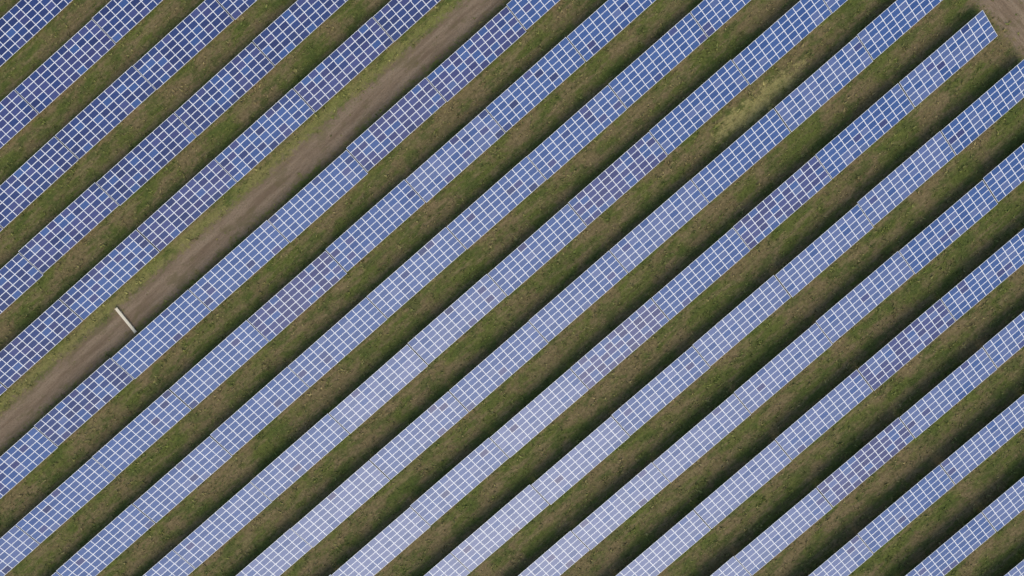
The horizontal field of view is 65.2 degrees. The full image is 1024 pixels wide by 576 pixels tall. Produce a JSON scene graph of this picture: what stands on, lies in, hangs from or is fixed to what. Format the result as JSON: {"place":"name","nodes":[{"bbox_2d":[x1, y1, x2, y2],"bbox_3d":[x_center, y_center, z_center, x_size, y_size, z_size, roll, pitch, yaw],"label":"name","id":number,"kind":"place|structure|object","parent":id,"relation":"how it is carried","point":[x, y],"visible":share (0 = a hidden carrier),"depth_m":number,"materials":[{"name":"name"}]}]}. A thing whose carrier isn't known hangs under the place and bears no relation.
{"place":"outdoors","nodes":[
{"label":"outdoors","id":0,"kind":"place"},
{"bbox_2d":[0,0,529,462],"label":"dirt track","id":1,"kind":"structure","parent":0,"point":[392,80],"depth_m":118.49,"materials":[{"name":"soil"}]},
{"bbox_2d":[115,307,136,333],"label":"track barrier","id":2,"kind":"object","parent":1,"relation":"on","point":[128,323],"visible":1,"depth_m":119.04,"materials":[{"name":"white paint"}]},
{"bbox_2d":[0,0,1023,575],"bbox_3d":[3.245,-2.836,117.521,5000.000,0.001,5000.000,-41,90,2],"label":"ground","id":3,"kind":"structure","parent":0,"point":[568,22],"depth_m":117.52,"materials":[{"name":"green plant"}]},
{"bbox_2d":[0,384,6,394],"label":"solar table","id":4,"kind":"object","parent":3,"relation":"on","point":[3,389],"visible":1,"depth_m":119.59,"materials":[{"name":"glass"}]},
{"bbox_2d":[0,90,37,147],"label":"solar table","id":5,"kind":"object","parent":3,"relation":"on","point":[13,103],"visible":1,"depth_m":118.16,"materials":[{"name":"glass"}]},
{"bbox_2d":[0,525,39,575],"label":"solar table","id":6,"kind":"object","parent":3,"relation":"on","point":[22,551],"visible":1,"depth_m":119.80,"materials":[{"name":"glass"}]},
{"bbox_2d":[0,253,42,313],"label":"solar table","id":7,"kind":"object","parent":3,"relation":"on","point":[19,278],"visible":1,"depth_m":118.79,"materials":[{"name":"glass"}]},
{"bbox_2d":[0,427,57,498],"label":"solar table","id":8,"kind":"object","parent":3,"relation":"on","point":[35,441],"visible":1,"depth_m":119.27,"materials":[{"name":"glass"}]},
{"bbox_2d":[0,0,71,66],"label":"solar table","id":9,"kind":"object","parent":3,"relation":"on","point":[17,33],"visible":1,"depth_m":117.80,"materials":[{"name":"glass"}]},
{"bbox_2d":[0,137,78,227],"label":"solar table","id":10,"kind":"object","parent":3,"relation":"on","point":[23,191],"visible":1,"depth_m":118.26,"materials":[{"name":"glass"}]},
{"bbox_2d":[0,299,82,387],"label":"solar table","id":11,"kind":"object","parent":3,"relation":"on","point":[33,347],"visible":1,"depth_m":118.81,"materials":[{"name":"glass"}]},
{"bbox_2d":[15,20,115,112],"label":"solar table","id":12,"kind":"object","parent":3,"relation":"on","point":[47,82],"visible":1,"depth_m":117.69,"materials":[{"name":"glass"}]},
{"bbox_2d":[16,458,115,543],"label":"solar table","id":13,"kind":"object","parent":3,"relation":"on","point":[51,517],"visible":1,"depth_m":119.32,"materials":[{"name":"glass"}]},
{"bbox_2d":[18,183,118,272],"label":"solar table","id":14,"kind":"object","parent":3,"relation":"on","point":[66,223],"visible":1,"depth_m":118.24,"materials":[{"name":"glass"}]},
{"bbox_2d":[34,358,132,445],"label":"solar table","id":15,"kind":"object","parent":3,"relation":"on","point":[82,399],"visible":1,"depth_m":118.74,"materials":[{"name":"glass"}]},
{"bbox_2d":[55,66,154,158],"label":"solar table","id":16,"kind":"object","parent":3,"relation":"on","point":[109,118],"visible":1,"depth_m":117.68,"materials":[{"name":"glass"}]},
{"bbox_2d":[57,504,154,575],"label":"solar table","id":17,"kind":"object","parent":3,"relation":"on","point":[98,545],"visible":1,"depth_m":119.18,"materials":[{"name":"glass"}]},
{"bbox_2d":[59,230,158,319],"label":"solar table","id":18,"kind":"object","parent":3,"relation":"on","point":[99,278],"visible":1,"depth_m":118.24,"materials":[{"name":"glass"}]},
{"bbox_2d":[92,0,162,42],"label":"solar table","id":19,"kind":"object","parent":3,"relation":"on","point":[137,11],"visible":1,"depth_m":117.37,"materials":[{"name":"glass"}]},
{"bbox_2d":[92,390,190,476],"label":"solar table","id":20,"kind":"object","parent":3,"relation":"on","point":[168,405],"visible":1,"depth_m":118.66,"materials":[{"name":"glass"}]},
{"bbox_2d":[96,113,195,204],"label":"solar table","id":21,"kind":"object","parent":3,"relation":"on","point":[127,185],"visible":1,"depth_m":117.66,"materials":[{"name":"glass"}]},
{"bbox_2d":[112,290,210,378],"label":"solar table","id":22,"kind":"object","parent":3,"relation":"on","point":[138,362],"visible":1,"depth_m":118.17,"materials":[{"name":"glass"}]},
{"bbox_2d":[143,550,194,575],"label":"solar table","id":23,"kind":"object","parent":3,"relation":"on","point":[172,563],"visible":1,"depth_m":118.89,"materials":[{"name":"glass"}]},
{"bbox_2d":[133,436,231,522],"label":"solar table","id":24,"kind":"object","parent":3,"relation":"on","point":[158,501],"visible":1,"depth_m":118.67,"materials":[{"name":"glass"}]},
{"bbox_2d":[133,0,233,89],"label":"solar table","id":25,"kind":"object","parent":3,"relation":"on","point":[159,73],"visible":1,"depth_m":117.12,"materials":[{"name":"glass"}]},
{"bbox_2d":[137,160,236,250],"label":"solar table","id":26,"kind":"object","parent":3,"relation":"on","point":[181,205],"visible":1,"depth_m":117.72,"materials":[{"name":"glass"}]},
{"bbox_2d":[169,320,268,408],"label":"solar table","id":27,"kind":"object","parent":3,"relation":"on","point":[231,349],"visible":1,"depth_m":118.09,"materials":[{"name":"glass"}]},
{"bbox_2d":[173,482,271,567],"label":"solar table","id":28,"kind":"object","parent":3,"relation":"on","point":[240,514],"visible":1,"depth_m":118.69,"materials":[{"name":"glass"}]},
{"bbox_2d":[174,42,273,135],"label":"solar table","id":29,"kind":"object","parent":3,"relation":"on","point":[209,98],"visible":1,"depth_m":117.07,"materials":[{"name":"glass"}]},
{"bbox_2d":[217,0,256,19],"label":"solar table","id":30,"kind":"object","parent":3,"relation":"on","point":[232,6],"visible":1,"depth_m":117.18,"materials":[{"name":"glass"}]},
{"bbox_2d":[189,220,288,310],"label":"solar table","id":31,"kind":"object","parent":3,"relation":"on","point":[229,282],"visible":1,"depth_m":117.58,"materials":[{"name":"glass"}]},
{"bbox_2d":[210,367,308,454],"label":"solar table","id":32,"kind":"object","parent":3,"relation":"on","point":[276,391],"visible":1,"depth_m":118.12,"materials":[{"name":"glass"}]},
{"bbox_2d":[215,89,313,181],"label":"solar table","id":33,"kind":"object","parent":3,"relation":"on","point":[262,141],"visible":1,"depth_m":117.11,"materials":[{"name":"glass"}]},
{"bbox_2d":[236,528,311,575],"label":"solar table","id":34,"kind":"object","parent":3,"relation":"on","point":[285,551],"visible":1,"depth_m":118.55,"materials":[{"name":"glass"}]},
{"bbox_2d":[248,251,346,341],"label":"solar table","id":35,"kind":"object","parent":3,"relation":"on","point":[286,314],"visible":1,"depth_m":117.47,"materials":[{"name":"glass"}]},
{"bbox_2d":[250,414,348,500],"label":"solar table","id":36,"kind":"object","parent":3,"relation":"on","point":[310,448],"visible":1,"depth_m":118.12,"materials":[{"name":"glass"}]},
{"bbox_2d":[253,0,347,64],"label":"solar table","id":37,"kind":"object","parent":3,"relation":"on","point":[292,40],"visible":1,"depth_m":116.66,"materials":[{"name":"glass"}]},
{"bbox_2d":[269,150,367,241],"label":"solar table","id":38,"kind":"object","parent":3,"relation":"on","point":[328,191],"visible":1,"depth_m":117.03,"materials":[{"name":"glass"}]},
{"bbox_2d":[288,298,386,386],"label":"solar table","id":39,"kind":"object","parent":3,"relation":"on","point":[356,330],"visible":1,"depth_m":117.51,"materials":[{"name":"glass"}]},
{"bbox_2d":[291,461,389,546],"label":"solar table","id":40,"kind":"object","parent":3,"relation":"on","point":[342,502],"visible":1,"depth_m":118.04,"materials":[{"name":"glass"}]},
{"bbox_2d":[294,17,392,111],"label":"solar table","id":41,"kind":"object","parent":3,"relation":"on","point":[354,59],"visible":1,"depth_m":116.49,"materials":[{"name":"glass"}]},
{"bbox_2d":[326,180,424,271],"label":"solar table","id":42,"kind":"object","parent":3,"relation":"on","point":[370,221],"visible":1,"depth_m":116.93,"materials":[{"name":"glass"}]},
{"bbox_2d":[329,345,427,433],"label":"solar table","id":43,"kind":"object","parent":3,"relation":"on","point":[349,414],"visible":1,"depth_m":117.51,"materials":[{"name":"glass"}]},
{"bbox_2d":[332,507,430,575],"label":"solar table","id":44,"kind":"object","parent":3,"relation":"on","point":[391,541],"visible":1,"depth_m":118.05,"materials":[{"name":"glass"}]},
{"bbox_2d":[346,78,445,171],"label":"solar table","id":45,"kind":"object","parent":3,"relation":"on","point":[388,119],"visible":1,"depth_m":116.48,"materials":[{"name":"glass"}]},
{"bbox_2d":[373,0,439,41],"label":"solar table","id":46,"kind":"object","parent":3,"relation":"on","point":[404,23],"visible":1,"depth_m":116.31,"materials":[{"name":"glass"}]},
{"bbox_2d":[367,227,465,317],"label":"solar table","id":47,"kind":"object","parent":3,"relation":"on","point":[420,261],"visible":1,"depth_m":116.91,"materials":[{"name":"glass"}]},
{"bbox_2d":[370,392,467,479],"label":"solar table","id":48,"kind":"object","parent":3,"relation":"on","point":[433,423],"visible":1,"depth_m":117.59,"materials":[{"name":"glass"}]},
{"bbox_2d":[424,553,469,575],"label":"solar table","id":49,"kind":"object","parent":3,"relation":"on","point":[450,564],"visible":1,"depth_m":117.69,"materials":[{"name":"glass"}]},
{"bbox_2d":[405,109,504,202],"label":"solar table","id":50,"kind":"object","parent":3,"relation":"on","point":[464,147],"visible":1,"depth_m":116.34,"materials":[{"name":"glass"}]},
{"bbox_2d":[408,274,505,364],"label":"solar table","id":51,"kind":"object","parent":3,"relation":"on","point":[450,326],"visible":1,"depth_m":117.00,"materials":[{"name":"glass"}]},
{"bbox_2d":[410,438,507,524],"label":"solar table","id":52,"kind":"object","parent":3,"relation":"on","point":[450,489],"visible":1,"depth_m":117.53,"materials":[{"name":"glass"}]},
{"bbox_2d":[426,6,525,101],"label":"solar table","id":53,"kind":"object","parent":3,"relation":"on","point":[502,18],"visible":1,"depth_m":115.95,"materials":[{"name":"glass"}]},
{"bbox_2d":[447,156,545,248],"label":"solar table","id":54,"kind":"object","parent":3,"relation":"on","point":[486,212],"visible":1,"depth_m":116.38,"materials":[{"name":"glass"}]},
{"bbox_2d":[449,321,547,411],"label":"solar table","id":55,"kind":"object","parent":3,"relation":"on","point":[508,354],"visible":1,"depth_m":116.93,"materials":[{"name":"glass"}]},
{"bbox_2d":[451,485,548,570],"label":"solar table","id":56,"kind":"object","parent":3,"relation":"on","point":[506,522],"visible":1,"depth_m":117.56,"materials":[{"name":"glass"}]},
{"bbox_2d":[507,0,559,29],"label":"solar table","id":57,"kind":"object","parent":3,"relation":"on","point":[529,18],"visible":1,"depth_m":115.77,"materials":[{"name":"glass"}]},
{"bbox_2d":[486,37,584,131],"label":"solar table","id":58,"kind":"object","parent":3,"relation":"on","point":[537,87],"visible":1,"depth_m":115.81,"materials":[{"name":"glass"}]},
{"bbox_2d":[488,204,586,295],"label":"solar table","id":59,"kind":"object","parent":3,"relation":"on","point":[525,258],"visible":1,"depth_m":116.43,"materials":[{"name":"glass"}]},
{"bbox_2d":[490,369,587,457],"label":"solar table","id":60,"kind":"object","parent":3,"relation":"on","point":[549,408],"visible":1,"depth_m":116.94,"materials":[{"name":"glass"}]},
{"bbox_2d":[518,531,588,575],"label":"solar table","id":61,"kind":"object","parent":3,"relation":"on","point":[564,553],"visible":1,"depth_m":117.39,"materials":[{"name":"glass"}]},
{"bbox_2d":[528,85,626,178],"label":"solar table","id":62,"kind":"object","parent":3,"relation":"on","point":[567,144],"visible":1,"depth_m":115.82,"materials":[{"name":"glass"}]},
{"bbox_2d":[529,251,627,341],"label":"solar table","id":63,"kind":"object","parent":3,"relation":"on","point":[573,298],"visible":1,"depth_m":116.39,"materials":[{"name":"glass"}]},
{"bbox_2d":[532,417,628,504],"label":"solar table","id":64,"kind":"object","parent":3,"relation":"on","point":[590,454],"visible":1,"depth_m":116.96,"materials":[{"name":"glass"}]},
{"bbox_2d":[567,0,655,61],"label":"solar table","id":65,"kind":"object","parent":3,"relation":"on","point":[594,24],"visible":1,"depth_m":115.33,"materials":[{"name":"glass"}]},
{"bbox_2d":[568,132,666,225],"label":"solar table","id":66,"kind":"object","parent":3,"relation":"on","point":[641,158],"visible":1,"depth_m":115.82,"materials":[{"name":"glass"}]},
{"bbox_2d":[571,299,668,388],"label":"solar table","id":67,"kind":"object","parent":3,"relation":"on","point":[628,333],"visible":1,"depth_m":116.39,"materials":[{"name":"glass"}]},
{"bbox_2d":[572,462,669,549],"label":"solar table","id":68,"kind":"object","parent":3,"relation":"on","point":[600,526],"visible":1,"depth_m":116.98,"materials":[{"name":"glass"}]},
{"bbox_2d":[609,13,706,107],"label":"solar table","id":69,"kind":"object","parent":3,"relation":"on","point":[690,36],"visible":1,"depth_m":115.30,"materials":[{"name":"glass"}]},
{"bbox_2d":[610,180,708,272],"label":"solar table","id":70,"kind":"object","parent":3,"relation":"on","point":[656,228],"visible":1,"depth_m":115.84,"materials":[{"name":"glass"}]},
{"bbox_2d":[612,346,709,435],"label":"solar table","id":71,"kind":"object","parent":3,"relation":"on","point":[692,368],"visible":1,"depth_m":116.42,"materials":[{"name":"glass"}]},
{"bbox_2d":[616,510,710,575],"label":"solar table","id":72,"kind":"object","parent":3,"relation":"on","point":[674,547],"visible":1,"depth_m":116.88,"materials":[{"name":"glass"}]},
{"bbox_2d":[650,60,748,153],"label":"solar table","id":73,"kind":"object","parent":3,"relation":"on","point":[723,86],"visible":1,"depth_m":115.23,"materials":[{"name":"glass"}]},
{"bbox_2d":[652,228,749,319],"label":"solar table","id":74,"kind":"object","parent":3,"relation":"on","point":[723,254],"visible":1,"depth_m":115.77,"materials":[{"name":"glass"}]},
{"bbox_2d":[653,394,750,481],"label":"solar table","id":75,"kind":"object","parent":3,"relation":"on","point":[730,413],"visible":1,"depth_m":116.38,"materials":[{"name":"glass"}]},
{"bbox_2d":[691,0,750,36],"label":"solar table","id":76,"kind":"object","parent":3,"relation":"on","point":[710,23],"visible":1,"depth_m":115.03,"materials":[{"name":"glass"}]},
{"bbox_2d":[711,556,750,575],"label":"solar table","id":77,"kind":"object","parent":3,"relation":"on","point":[729,565],"visible":1,"depth_m":116.46,"materials":[{"name":"glass"}]},
{"bbox_2d":[692,108,789,202],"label":"solar table","id":78,"kind":"object","parent":3,"relation":"on","point":[763,136],"visible":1,"depth_m":115.27,"materials":[{"name":"glass"}]},
{"bbox_2d":[693,275,790,365],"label":"solar table","id":79,"kind":"object","parent":3,"relation":"on","point":[735,326],"visible":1,"depth_m":115.94,"materials":[{"name":"glass"}]},
{"bbox_2d":[694,440,790,528],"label":"solar table","id":80,"kind":"object","parent":3,"relation":"on","point":[754,476],"visible":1,"depth_m":116.44,"materials":[{"name":"glass"}]},
{"bbox_2d":[733,0,831,84],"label":"solar table","id":81,"kind":"object","parent":3,"relation":"on","point":[782,36],"visible":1,"depth_m":114.70,"materials":[{"name":"glass"}]},
{"bbox_2d":[733,156,831,249],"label":"solar table","id":82,"kind":"object","parent":3,"relation":"on","point":[784,201],"visible":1,"depth_m":115.20,"materials":[{"name":"glass"}]},
{"bbox_2d":[734,323,831,413],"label":"solar table","id":83,"kind":"object","parent":3,"relation":"on","point":[811,344],"visible":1,"depth_m":115.81,"materials":[{"name":"glass"}]},
{"bbox_2d":[735,488,831,574],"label":"solar table","id":84,"kind":"object","parent":3,"relation":"on","point":[803,512],"visible":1,"depth_m":116.42,"materials":[{"name":"glass"}]},
{"bbox_2d":[774,36,872,131],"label":"solar table","id":85,"kind":"object","parent":3,"relation":"on","point":[824,83],"visible":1,"depth_m":114.70,"materials":[{"name":"glass"}]},
{"bbox_2d":[775,370,872,459],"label":"solar table","id":86,"kind":"object","parent":3,"relation":"on","point":[816,421],"visible":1,"depth_m":115.77,"materials":[{"name":"glass"}]},
{"bbox_2d":[776,204,872,296],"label":"solar table","id":87,"kind":"object","parent":3,"relation":"on","point":[830,245],"visible":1,"depth_m":115.19,"materials":[{"name":"glass"}]},
{"bbox_2d":[824,0,846,12],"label":"solar table","id":88,"kind":"object","parent":3,"relation":"on","point":[833,5],"visible":1,"depth_m":114.82,"materials":[{"name":"glass"}]},
{"bbox_2d":[809,535,872,575],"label":"solar table","id":89,"kind":"object","parent":3,"relation":"on","point":[857,550],"visible":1,"depth_m":116.06,"materials":[{"name":"glass"}]},
{"bbox_2d":[816,84,913,178],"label":"solar table","id":90,"kind":"object","parent":3,"relation":"on","point":[865,130],"visible":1,"depth_m":114.68,"materials":[{"name":"glass"}]},
{"bbox_2d":[816,251,913,342],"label":"solar table","id":91,"kind":"object","parent":3,"relation":"on","point":[866,296],"visible":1,"depth_m":115.26,"materials":[{"name":"glass"}]},
{"bbox_2d":[817,418,913,506],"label":"solar table","id":92,"kind":"object","parent":3,"relation":"on","point":[871,457],"visible":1,"depth_m":115.82,"materials":[{"name":"glass"}]},
{"bbox_2d":[857,0,941,59],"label":"solar table","id":93,"kind":"object","parent":3,"relation":"on","point":[890,25],"visible":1,"depth_m":114.33,"materials":[{"name":"glass"}]},
{"bbox_2d":[858,465,953,552],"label":"solar table","id":94,"kind":"object","parent":3,"relation":"on","point":[919,497],"visible":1,"depth_m":115.88,"materials":[{"name":"glass"}]},
{"bbox_2d":[857,131,955,225],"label":"solar table","id":95,"kind":"object","parent":3,"relation":"on","point":[906,178],"visible":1,"depth_m":114.72,"materials":[{"name":"glass"}]},
{"bbox_2d":[858,299,954,390],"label":"solar table","id":96,"kind":"object","parent":3,"relation":"on","point":[906,345],"visible":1,"depth_m":115.25,"materials":[{"name":"glass"}]},
{"bbox_2d":[899,10,996,106],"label":"solar table","id":97,"kind":"object","parent":3,"relation":"on","point":[947,59],"visible":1,"depth_m":114.12,"materials":[{"name":"glass"}]},
{"bbox_2d":[899,180,997,273],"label":"solar table","id":98,"kind":"object","parent":3,"relation":"on","point":[947,228],"visible":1,"depth_m":114.75,"materials":[{"name":"glass"}]},
{"bbox_2d":[900,348,996,437],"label":"solar table","id":99,"kind":"object","parent":3,"relation":"on","point":[951,390],"visible":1,"depth_m":115.26,"materials":[{"name":"glass"}]},
{"bbox_2d":[906,513,995,575],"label":"solar table","id":100,"kind":"object","parent":3,"relation":"on","point":[958,547],"visible":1,"depth_m":115.68,"materials":[{"name":"glass"}]},
{"bbox_2d":[941,60,1023,154],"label":"solar table","id":101,"kind":"object","parent":3,"relation":"on","point":[983,113],"visible":1,"depth_m":114.14,"materials":[{"name":"glass"}]},
{"bbox_2d":[941,229,1023,320],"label":"solar table","id":102,"kind":"object","parent":3,"relation":"on","point":[983,280],"visible":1,"depth_m":114.68,"materials":[{"name":"glass"}]},
{"bbox_2d":[941,394,1023,483],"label":"solar table","id":103,"kind":"object","parent":3,"relation":"on","point":[983,444],"visible":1,"depth_m":115.25,"materials":[{"name":"glass"}]},
{"bbox_2d":[982,477,1023,530],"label":"solar table","id":104,"kind":"object","parent":3,"relation":"on","point":[1003,509],"visible":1,"depth_m":115.31,"materials":[{"name":"glass"}]},
{"bbox_2d":[983,143,1023,201],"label":"solar table","id":105,"kind":"object","parent":3,"relation":"on","point":[1003,179],"visible":1,"depth_m":114.16,"materials":[{"name":"glass"}]},
{"bbox_2d":[983,312,1023,367],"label":"solar table","id":106,"kind":"object","parent":3,"relation":"on","point":[1003,345],"visible":1,"depth_m":114.81,"materials":[{"name":"glass"}]},
{"bbox_2d":[1004,560,1023,575],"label":"solar table","id":107,"kind":"object","parent":3,"relation":"on","point":[1017,570],"visible":1,"depth_m":115.17,"materials":[{"name":"glass"}]},
{"bbox_2d":[949,0,1023,70],"bbox_3d":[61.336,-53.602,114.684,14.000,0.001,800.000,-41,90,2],"label":"cross track","id":108,"kind":"structure","parent":0,"point":[1005,11],"depth_m":114.83,"materials":[{"name":"soil"}]}
]}

